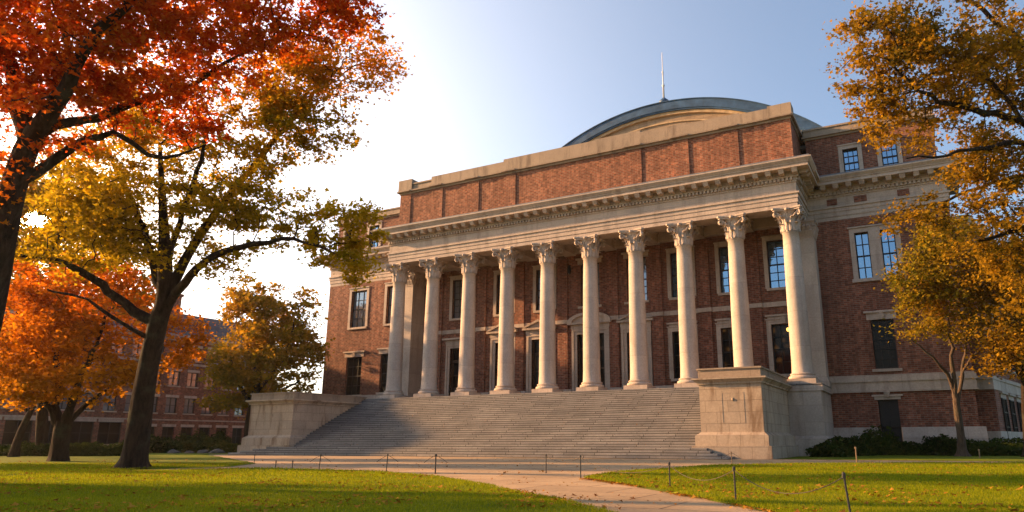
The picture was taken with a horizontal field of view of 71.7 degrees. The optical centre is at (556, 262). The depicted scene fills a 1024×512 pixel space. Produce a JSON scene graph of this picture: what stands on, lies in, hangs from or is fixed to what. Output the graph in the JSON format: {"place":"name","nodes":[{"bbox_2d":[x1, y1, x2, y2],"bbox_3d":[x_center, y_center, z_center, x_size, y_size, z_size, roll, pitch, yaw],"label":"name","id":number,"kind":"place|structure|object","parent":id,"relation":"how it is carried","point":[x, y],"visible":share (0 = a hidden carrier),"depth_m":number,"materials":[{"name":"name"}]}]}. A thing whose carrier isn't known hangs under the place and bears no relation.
{"place":"outdoors","nodes":[
{"label":"outdoors","id":0,"kind":"place"},
{"bbox_2d":[0,453,255,475],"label":"lawn","id":1,"kind":"structure","parent":0,"point":[202,457],"depth_m":39.84,"materials":[{"name":"green plant"}]},
{"bbox_2d":[0,277,105,456],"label":"young tree","id":2,"kind":"object","parent":1,"relation":"on","point":[14,451],"visible":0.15,"depth_m":46.78,"materials":[{"name":"orange plant"}]},
{"bbox_2d":[0,441,123,455],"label":"hedge","id":3,"kind":"object","parent":1,"relation":"on","point":[75,449],"visible":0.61,"depth_m":49.36,"materials":[{"name":"green plant"}]},
{"bbox_2d":[0,157,194,446],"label":"maple tree","id":4,"kind":"object","parent":1,"relation":"on","point":[42,431],"visible":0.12,"depth_m":49.30,"materials":[{"name":"orange plant"}]},
{"bbox_2d":[0,251,218,460],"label":"maple tree","id":5,"kind":"object","parent":1,"relation":"on","point":[49,318],"visible":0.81,"depth_m":35.60,"materials":[{"name":"orange plant"}]},
{"bbox_2d":[149,434,164,452],"bbox_3d":[-35.687,15.962,62.177,2.718,1.797,2.286,-7,-16,26],"label":"shrub","id":6,"kind":"object","parent":1,"relation":"on","point":[155,445],"visible":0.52,"depth_m":61.78,"materials":[{"name":"green plant"}]},
{"bbox_2d":[159,437,182,452],"bbox_3d":[-35.018,16.326,63.060,3.121,1.517,2.632,-7,-16,26],"label":"shrub","id":7,"kind":"object","parent":1,"relation":"on","point":[170,443],"visible":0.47,"depth_m":62.70,"materials":[{"name":"green plant"}]},
{"bbox_2d":[168,449,179,452],"bbox_3d":[-32.550,16.047,59.930,1.243,0.451,0.964,-7,-16,26],"label":"boulder","id":8,"kind":"object","parent":1,"relation":"on","point":[173,451],"visible":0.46,"depth_m":59.68,"materials":[{"name":"grey stone"}]},
{"bbox_2d":[197,450,207,452],"bbox_3d":[-30.522,16.330,60.959,1.193,0.397,0.800,-7,-16,26],"label":"boulder","id":9,"kind":"object","parent":1,"relation":"on","point":[202,451],"visible":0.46,"depth_m":60.72,"materials":[{"name":"grey stone"}]},
{"bbox_2d":[1,10,415,469],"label":"maple tree","id":10,"kind":"object","parent":1,"relation":"on","point":[110,210],"visible":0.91,"depth_m":26.48,"materials":[{"name":"yellow plant"}]},
{"bbox_2d":[208,449,224,453],"bbox_3d":[-28.361,15.771,58.955,1.520,0.493,1.029,-14,-19,43],"label":"boulder","id":11,"kind":"object","parent":1,"relation":"on","point":[216,451],"visible":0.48,"depth_m":58.57,"materials":[{"name":"grey stone"}]},
{"bbox_2d":[0,294,274,446],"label":"brick building","id":12,"kind":"structure","parent":0,"point":[176,411],"depth_m":80.87,"materials":[{"name":"brick"}]},
{"bbox_2d":[0,395,16,408],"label":"window","id":13,"kind":"structure","parent":12,"relation":"in","point":[4,403],"depth_m":67.04,"materials":[{"name":"grey glass"}]},
{"bbox_2d":[1,416,35,444],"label":"window","id":14,"kind":"structure","parent":12,"relation":"in","point":[12,424],"depth_m":67.22,"materials":[{"name":"black glass"}]},
{"bbox_2d":[48,417,53,443],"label":"window","id":15,"kind":"structure","parent":12,"relation":"in","point":[51,427],"depth_m":70.05,"materials":[{"name":"black glass"}]},
{"bbox_2d":[59,395,67,410],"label":"window","id":16,"kind":"structure","parent":12,"relation":"in","point":[63,405],"depth_m":71.41,"materials":[{"name":"grey glass"}]},
{"bbox_2d":[70,418,96,443],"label":"window","id":17,"kind":"structure","parent":12,"relation":"in","point":[82,430],"depth_m":72.66,"materials":[{"name":"black glass"}]},
{"bbox_2d":[80,390,95,411],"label":"window","id":18,"kind":"structure","parent":12,"relation":"in","point":[89,393],"depth_m":73.41,"materials":[{"name":"grey glass"}]},
{"bbox_2d":[101,394,116,411],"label":"window","id":19,"kind":"structure","parent":12,"relation":"in","point":[106,408],"depth_m":75.41,"materials":[{"name":"grey glass"}]},
{"bbox_2d":[96,419,123,445],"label":"window","id":20,"kind":"structure","parent":12,"relation":"in","point":[109,429],"depth_m":75.04,"materials":[{"name":"black glass"}]},
{"bbox_2d":[112,336,126,354],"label":"window","id":21,"kind":"structure","parent":12,"relation":"in","point":[121,349],"depth_m":76.82,"materials":[{"name":"grey glass"}]},
{"bbox_2d":[123,392,131,412],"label":"window","id":22,"kind":"structure","parent":12,"relation":"in","point":[128,398],"depth_m":77.12,"materials":[{"name":"grey glass"}]},
{"bbox_2d":[131,339,143,355],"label":"window","id":23,"kind":"structure","parent":12,"relation":"in","point":[135,346],"depth_m":78.70,"materials":[{"name":"grey glass"}]},
{"bbox_2d":[150,424,156,438],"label":"window","id":24,"kind":"structure","parent":12,"relation":"in","point":[153,425],"depth_m":79.26,"materials":[{"name":"black glass"}]},
{"bbox_2d":[153,394,159,413],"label":"window","id":25,"kind":"structure","parent":12,"relation":"in","point":[156,395],"depth_m":79.84,"materials":[{"name":"grey glass"}]},
{"bbox_2d":[162,424,175,438],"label":"window","id":26,"kind":"structure","parent":12,"relation":"in","point":[167,431],"depth_m":80.77,"materials":[{"name":"black glass"}]},
{"bbox_2d":[163,394,178,413],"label":"window","id":27,"kind":"structure","parent":12,"relation":"in","point":[170,406],"depth_m":81.44,"materials":[{"name":"grey glass"}]},
{"bbox_2d":[167,368,181,386],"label":"window","id":28,"kind":"structure","parent":12,"relation":"in","point":[173,378],"depth_m":82.22,"materials":[{"name":"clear glass"}]},
{"bbox_2d":[180,424,193,437],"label":"window","id":29,"kind":"structure","parent":12,"relation":"in","point":[187,429],"depth_m":82.80,"materials":[{"name":"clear glass"}]},
{"bbox_2d":[182,396,196,414],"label":"window","id":30,"kind":"structure","parent":12,"relation":"in","point":[188,406],"depth_m":83.45,"materials":[{"name":"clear glass"}]},
{"bbox_2d":[186,370,199,388],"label":"window","id":31,"kind":"structure","parent":12,"relation":"in","point":[192,376],"depth_m":84.23,"materials":[{"name":"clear glass"}]},
{"bbox_2d":[191,346,202,362],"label":"window","id":32,"kind":"structure","parent":12,"relation":"in","point":[201,347],"depth_m":85.08,"materials":[{"name":"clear glass"}]},
{"bbox_2d":[198,425,211,435],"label":"window","id":33,"kind":"structure","parent":12,"relation":"in","point":[202,427],"depth_m":84.95,"materials":[{"name":"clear glass"}]},
{"bbox_2d":[200,397,212,415],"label":"window","id":34,"kind":"structure","parent":12,"relation":"in","point":[205,411],"depth_m":85.34,"materials":[{"name":"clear glass"}]},
{"bbox_2d":[203,372,214,388],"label":"window","id":35,"kind":"structure","parent":12,"relation":"in","point":[207,384],"depth_m":86.03,"materials":[{"name":"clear glass"}]},
{"bbox_2d":[216,425,227,432],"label":"window","id":36,"kind":"structure","parent":12,"relation":"in","point":[219,427],"depth_m":86.78,"materials":[{"name":"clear glass"}]},
{"bbox_2d":[217,402,228,415],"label":"window","id":37,"kind":"structure","parent":12,"relation":"in","point":[221,413],"depth_m":87.31,"materials":[{"name":"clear glass"}]},
{"bbox_2d":[231,425,243,443],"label":"window","id":38,"kind":"structure","parent":12,"relation":"in","point":[236,434],"depth_m":88.73,"materials":[{"name":"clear glass"}]},
{"bbox_2d":[233,406,243,416],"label":"window","id":39,"kind":"structure","parent":12,"relation":"in","point":[238,409],"depth_m":89.31,"materials":[{"name":"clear glass"}]},
{"bbox_2d":[0,461,1023,511],"bbox_3d":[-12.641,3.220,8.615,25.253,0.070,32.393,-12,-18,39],"label":"lawn","id":40,"kind":"structure","parent":0,"point":[493,508],"depth_m":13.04,"materials":[{"name":"green plant"}]},
{"bbox_2d":[0,0,394,332],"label":"maple tree","id":41,"kind":"object","parent":40,"relation":"on","point":[69,68],"visible":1,"depth_m":17.12,"materials":[{"name":"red plant"}]},
{"bbox_2d":[0,0,1023,393],"label":"sky","id":42,"kind":"structure","parent":0,"point":[492,81],"materials":[{"name":"blue"}]},
{"bbox_2d":[130,454,1007,511],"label":"paving","id":43,"kind":"structure","parent":0,"point":[553,478],"depth_m":26.31,"materials":[{"name":"beige concrete"}]},
{"bbox_2d":[424,454,444,473],"bbox_3d":[-3.925,6.562,22.870,0.766,0.730,0.076,1,-14,-5],"label":"rope post","id":44,"kind":"object","parent":43,"relation":"on","point":[435,461],"visible":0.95,"depth_m":22.90,"materials":[{"name":"metal"}]},
{"bbox_2d":[228,387,733,459],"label":"staircase","id":45,"kind":"structure","parent":43,"relation":"on","point":[526,425],"depth_m":50.69,"materials":[{"name":"stone"}]},
{"bbox_2d":[0,391,1023,511],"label":"fallen leaves","id":46,"kind":"object","parent":43,"relation":"on","point":[522,500],"visible":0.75,"depth_m":13.90,"materials":[{"name":"orange plant"}]},
{"bbox_2d":[586,463,1023,511],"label":"lawn","id":47,"kind":"structure","parent":0,"point":[678,492],"depth_m":15.26,"materials":[{"name":"green plant"}]},
{"bbox_2d":[668,462,670,485],"bbox_3d":[2.434,4.649,15.226,0.051,0.680,0.051,-7,-16,26],"label":"rope post","id":48,"kind":"object","parent":47,"relation":"on","point":[669,474],"visible":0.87,"depth_m":15.23,"materials":[{"name":"metal"}]},
{"bbox_2d":[582,458,667,472],"bbox_3d":[1.557,5.108,17.766,0.013,0.317,5.442,5,-15,-18],"label":"rope","id":49,"kind":"object","parent":48,"relation":"attached to","point":[626,472],"visible":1,"depth_m":17.21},
{"bbox_2d":[669,465,731,480],"bbox_3d":[2.745,4.087,13.712,0.013,0.261,3.274,3,-14,-11],"label":"rope","id":50,"kind":"object","parent":48,"relation":"attached to","point":[702,480],"visible":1,"depth_m":13.48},
{"bbox_2d":[732,466,736,500],"bbox_3d":[3.057,3.854,12.114,0.051,0.700,0.051,-7,-16,26],"label":"rope post","id":51,"kind":"object","parent":47,"relation":"on","point":[733,468],"visible":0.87,"depth_m":12.12,"materials":[{"name":"metal"}]},
{"bbox_2d":[842,472,850,511],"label":"rope post","id":52,"kind":"object","parent":47,"relation":"on","point":[845,485],"visible":1,"depth_m":9.58,"materials":[{"name":"metal"}]},
{"bbox_2d":[734,470,841,493],"bbox_3d":[3.486,3.389,10.875,0.013,0.316,2.773,4,-15,-18],"label":"rope","id":53,"kind":"object","parent":52,"relation":"attached to","point":[790,493],"visible":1,"depth_m":10.66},
{"bbox_2d":[818,0,1023,312],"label":"beech tree","id":54,"kind":"object","parent":47,"relation":"on","point":[918,44],"visible":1,"depth_m":26.65,"materials":[{"name":"yellow plant"}]},
{"bbox_2d":[781,455,1023,460],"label":"lawn","id":55,"kind":"structure","parent":0,"point":[947,458],"depth_m":39.49,"materials":[{"name":"green plant"}]},
{"bbox_2d":[804,439,855,456],"bbox_3d":[16.692,11.379,43.179,2.968,1.212,2.329,-7,-16,26],"label":"shrub","id":56,"kind":"object","parent":55,"relation":"on","point":[827,448],"visible":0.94,"depth_m":42.55,"materials":[{"name":"green plant"}]},
{"bbox_2d":[831,434,877,455],"bbox_3d":[19.302,12.059,46.524,3.430,1.473,2.767,-7,-16,26],"label":"shrub","id":57,"kind":"object","parent":55,"relation":"on","point":[860,445],"visible":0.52,"depth_m":45.76,"materials":[{"name":"green plant"}]},
{"bbox_2d":[852,425,900,454],"bbox_3d":[21.526,12.019,47.746,3.907,2.111,2.804,-7,-16,26],"label":"shrub","id":58,"kind":"object","parent":55,"relation":"on","point":[881,445],"visible":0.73,"depth_m":46.98,"materials":[{"name":"green plant"}]},
{"bbox_2d":[891,441,930,455],"bbox_3d":[23.611,12.382,46.954,3.140,1.079,2.798,-7,-16,26],"label":"shrub","id":59,"kind":"object","parent":55,"relation":"on","point":[912,448],"visible":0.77,"depth_m":46.34,"materials":[{"name":"green plant"}]},
{"bbox_2d":[921,433,954,455],"bbox_3d":[25.264,12.018,46.524,2.927,1.544,2.355,-7,-16,26],"label":"shrub","id":60,"kind":"object","parent":55,"relation":"on","point":[936,446],"visible":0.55,"depth_m":46.10,"materials":[{"name":"green plant"}]},
{"bbox_2d":[873,207,1019,455],"bbox_3d":[24.159,4.128,43.145,8.525,15.205,7.670,-7,-16,26],"label":"young tree","id":61,"kind":"object","parent":55,"relation":"on","point":[935,287],"visible":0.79,"depth_m":43.17,"materials":[{"name":"yellow plant"}]},
{"bbox_2d":[940,224,1023,456],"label":"beech tree","id":62,"kind":"object","parent":55,"relation":"on","point":[1010,350],"visible":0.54,"depth_m":41.15,"materials":[{"name":"yellow plant"}]},
{"bbox_2d":[943,437,1022,455],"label":"hedge","id":63,"kind":"object","parent":55,"relation":"on","point":[1002,447],"visible":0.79,"depth_m":44.88,"materials":[{"name":"green plant"}]},
{"bbox_2d":[789,457,1023,461],"bbox_3d":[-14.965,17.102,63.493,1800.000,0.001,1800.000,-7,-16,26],"label":"ground","id":64,"kind":"structure","parent":0,"point":[899,460],"depth_m":37.03,"materials":[{"name":"brown soil"}]},
{"bbox_2d":[173,433,197,452],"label":"shrub","id":65,"kind":"object","parent":64,"relation":"on","point":[187,444],"visible":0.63,"depth_m":65.86,"materials":[{"name":"green plant"}]},
{"bbox_2d":[189,429,208,447],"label":"shrub","id":66,"kind":"object","parent":64,"relation":"on","point":[200,438],"visible":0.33,"depth_m":70.02,"materials":[{"name":"green plant"}]},
{"bbox_2d":[194,436,221,452],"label":"shrub","id":67,"kind":"object","parent":64,"relation":"on","point":[207,443],"visible":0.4,"depth_m":65.59,"materials":[{"name":"green plant"}]},
{"bbox_2d":[208,440,232,451],"bbox_3d":[-30.163,16.702,64.031,3.068,1.264,2.330,-7,-16,26],"label":"shrub","id":68,"kind":"object","parent":64,"relation":"on","point":[223,445],"visible":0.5,"depth_m":63.59,"materials":[{"name":"green plant"}]},
{"bbox_2d":[211,429,231,443],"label":"shrub","id":69,"kind":"object","parent":64,"relation":"on","point":[220,435],"visible":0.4,"depth_m":74.13,"materials":[{"name":"green plant"}]},
{"bbox_2d":[225,443,240,452],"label":"shrub","id":70,"kind":"object","parent":64,"relation":"on","point":[232,448],"visible":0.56,"depth_m":62.49,"materials":[{"name":"green plant"}]},
{"bbox_2d":[191,269,335,436],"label":"lime tree","id":71,"kind":"object","parent":64,"relation":"on","point":[287,331],"visible":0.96,"depth_m":69.73,"materials":[{"name":"yellow plant"}]},
{"bbox_2d":[237,392,366,451],"bbox_3d":[-21.686,14.001,61.269,5.850,4.930,8.950,-7,-16,26],"label":"stone pedestal","id":72,"kind":"object","parent":64,"relation":"on","point":[284,419],"visible":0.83,"depth_m":58.12,"materials":[{"name":"stone"}]},
{"bbox_2d":[314,58,1022,455],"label":"library building","id":73,"kind":"structure","parent":64,"relation":"on","point":[662,242],"depth_m":56.90,"materials":[{"name":"red brick"}]},
{"bbox_2d":[342,225,357,249],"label":"window","id":74,"kind":"structure","parent":73,"relation":"in","point":[357,225],"depth_m":78.48,"materials":[{"name":"beige"}]},
{"bbox_2d":[343,350,364,395],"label":"window","id":75,"kind":"structure","parent":73,"relation":"in","point":[354,364],"depth_m":73.31,"materials":[{"name":"black glass"}]},
{"bbox_2d":[347,286,369,329],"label":"window","id":76,"kind":"structure","parent":73,"relation":"in","point":[361,299],"depth_m":74.90,"materials":[{"name":"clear glass"}]},
{"bbox_2d":[366,221,382,247],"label":"window","id":77,"kind":"structure","parent":73,"relation":"in","point":[380,225],"depth_m":76.60,"materials":[{"name":"blue"}]},
{"bbox_2d":[376,347,388,394],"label":"window","id":78,"kind":"structure","parent":73,"relation":"in","point":[384,351],"depth_m":71.59,"materials":[{"name":"black glass"}]},
{"bbox_2d":[383,282,392,325],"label":"window","id":79,"kind":"structure","parent":73,"relation":"in","point":[389,283],"depth_m":73.09,"materials":[{"name":"beige glass"}]},
{"bbox_2d":[442,337,459,395],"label":"door","id":80,"kind":"structure","parent":73,"relation":"in","point":[451,343],"depth_m":68.03,"materials":[{"name":"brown wood"}]},
{"bbox_2d":[449,275,462,320],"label":"window","id":81,"kind":"structure","parent":73,"relation":"in","point":[457,289],"depth_m":69.64,"materials":[{"name":"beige glass"}]},
{"bbox_2d":[486,324,517,393],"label":"door","id":82,"kind":"structure","parent":73,"relation":"in","point":[493,332],"depth_m":65.84,"materials":[{"name":"beige stone"}]},
{"bbox_2d":[493,270,514,316],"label":"window","id":83,"kind":"structure","parent":73,"relation":"in","point":[497,273],"depth_m":67.33,"materials":[{"name":"beige glass"}]},
{"bbox_2d":[522,319,555,392],"bbox_3d":[-1.528,8.599,63.610,3.300,6.972,0.920,-7,-16,26],"label":"door","id":84,"kind":"structure","parent":73,"relation":"in","point":[532,330],"depth_m":64.13,"materials":[{"name":"beige stone"}]},
{"bbox_2d":[532,263,556,312],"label":"window","id":85,"kind":"structure","parent":73,"relation":"in","point":[538,267],"depth_m":65.44,"materials":[{"name":"beige glass"}]},
{"bbox_2d":[575,256,602,308],"bbox_3d":[2.977,1.789,63.053,2.650,4.590,0.520,-7,-16,26],"label":"window","id":86,"kind":"structure","parent":73,"relation":"in","point":[579,261],"depth_m":63.27,"materials":[{"name":"beige glass"}]},
{"bbox_2d":[567,312,611,390],"bbox_3d":[2.957,7.902,61.391,4.200,7.222,0.920,-7,-16,26],"label":"door","id":87,"kind":"structure","parent":73,"relation":"in","point":[576,321],"depth_m":61.59,"materials":[{"name":"beige stone"}]},
{"bbox_2d":[616,313,653,388],"bbox_3d":[6.731,7.539,59.468,3.300,6.972,0.920,-7,-16,26],"label":"door","id":88,"kind":"structure","parent":73,"relation":"in","point":[623,321],"depth_m":59.61,"materials":[{"name":"beige stone"}]},
{"bbox_2d":[621,249,649,304],"bbox_3d":[6.907,1.284,61.082,2.600,4.590,0.520,-7,-16,26],"label":"window","id":89,"kind":"structure","parent":73,"relation":"in","point":[625,256],"depth_m":61.18,"materials":[{"name":"beige glass"}]},
{"bbox_2d":[665,245,696,300],"bbox_3d":[10.469,0.896,59.302,2.560,4.460,0.480,-7,-16,26],"label":"window","id":90,"kind":"structure","parent":73,"relation":"in","point":[673,266],"depth_m":59.61,"materials":[{"name":"beige"}]},
{"bbox_2d":[666,321,698,380],"bbox_3d":[10.370,7.233,57.708,2.620,4.790,0.581,-7,-16,26],"label":"door","id":91,"kind":"structure","parent":73,"relation":"in","point":[673,327],"depth_m":58.17,"materials":[{"name":"beige glass"}]},
{"bbox_2d":[715,318,733,367],"bbox_3d":[13.949,6.777,55.923,2.570,4.790,0.599,-7,-16,26],"label":"window","id":92,"kind":"structure","parent":73,"relation":"in","point":[725,323],"depth_m":56.40,"materials":[{"name":"black glass"}]},
{"bbox_2d":[713,241,745,295],"bbox_3d":[14.176,0.420,57.443,2.610,4.460,0.480,-7,-16,26],"label":"window","id":93,"kind":"structure","parent":73,"relation":"in","point":[723,268],"depth_m":57.86,"materials":[{"name":"blue"}]},
{"bbox_2d":[761,234,785,290],"bbox_3d":[17.671,-0.029,55.691,2.740,4.460,0.480,-7,-16,26],"label":"window","id":94,"kind":"structure","parent":73,"relation":"in","point":[775,260],"depth_m":56.04,"materials":[{"name":"blue glass"}]},
{"bbox_2d":[765,313,791,376],"bbox_3d":[17.523,6.318,54.131,2.720,4.790,0.599,-7,-16,26],"label":"window","id":95,"kind":"structure","parent":73,"relation":"in","point":[780,332],"depth_m":54.48,"materials":[{"name":"black glass"}]},
{"bbox_2d":[837,142,863,172],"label":"window","id":96,"kind":"structure","parent":73,"relation":"in","point":[853,159],"depth_m":55.15,"materials":[{"name":"blue"}]},
{"bbox_2d":[854,232,872,278],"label":"window","id":97,"kind":"structure","parent":73,"relation":"in","point":[861,239],"depth_m":52.88,"materials":[{"name":"blue glass"}]},
{"bbox_2d":[863,309,902,371],"bbox_3d":[23.514,5.612,50.764,2.300,4.390,0.600,-7,-16,26],"label":"window","id":98,"kind":"structure","parent":73,"relation":"in","point":[885,352],"depth_m":50.94,"materials":[{"name":"black glass"}]},
{"bbox_2d":[872,389,902,447],"bbox_3d":[23.368,11.167,49.500,2.000,4.500,0.730,-7,-16,26],"label":"basement door","id":99,"kind":"structure","parent":73,"relation":"in","point":[888,409],"depth_m":49.82,"materials":[{"name":"stone"}]},
{"bbox_2d":[874,136,902,165],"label":"window","id":100,"kind":"structure","parent":73,"relation":"in","point":[892,156],"depth_m":53.89,"materials":[{"name":"blue"}]},
{"bbox_2d":[880,229,897,275],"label":"window","id":101,"kind":"structure","parent":73,"relation":"in","point":[888,245],"depth_m":52.13,"materials":[{"name":"blue glass"}]},
{"bbox_2d":[999,391,1013,442],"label":"window","id":102,"kind":"structure","parent":73,"relation":"in","point":[1002,394],"depth_m":50.27,"materials":[{"name":"black glass"}]},
{"bbox_2d":[1007,393,1018,431],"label":"window","id":103,"kind":"structure","parent":73,"relation":"in","point":[1010,396],"depth_m":52.63,"materials":[{"name":"black glass"}]},
{"bbox_2d":[1015,396,1022,431],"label":"window","id":104,"kind":"structure","parent":73,"relation":"in","point":[1018,398],"depth_m":54.76,"materials":[{"name":"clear glass"}]},
{"bbox_2d":[691,366,798,459],"bbox_3d":[11.940,9.562,44.468,4.550,5.200,9.000,-7,-16,26],"label":"stone pedestal","id":105,"kind":"object","parent":64,"relation":"on","point":[744,412],"visible":0.99,"depth_m":41.17,"materials":[{"name":"stone"}]}
]}

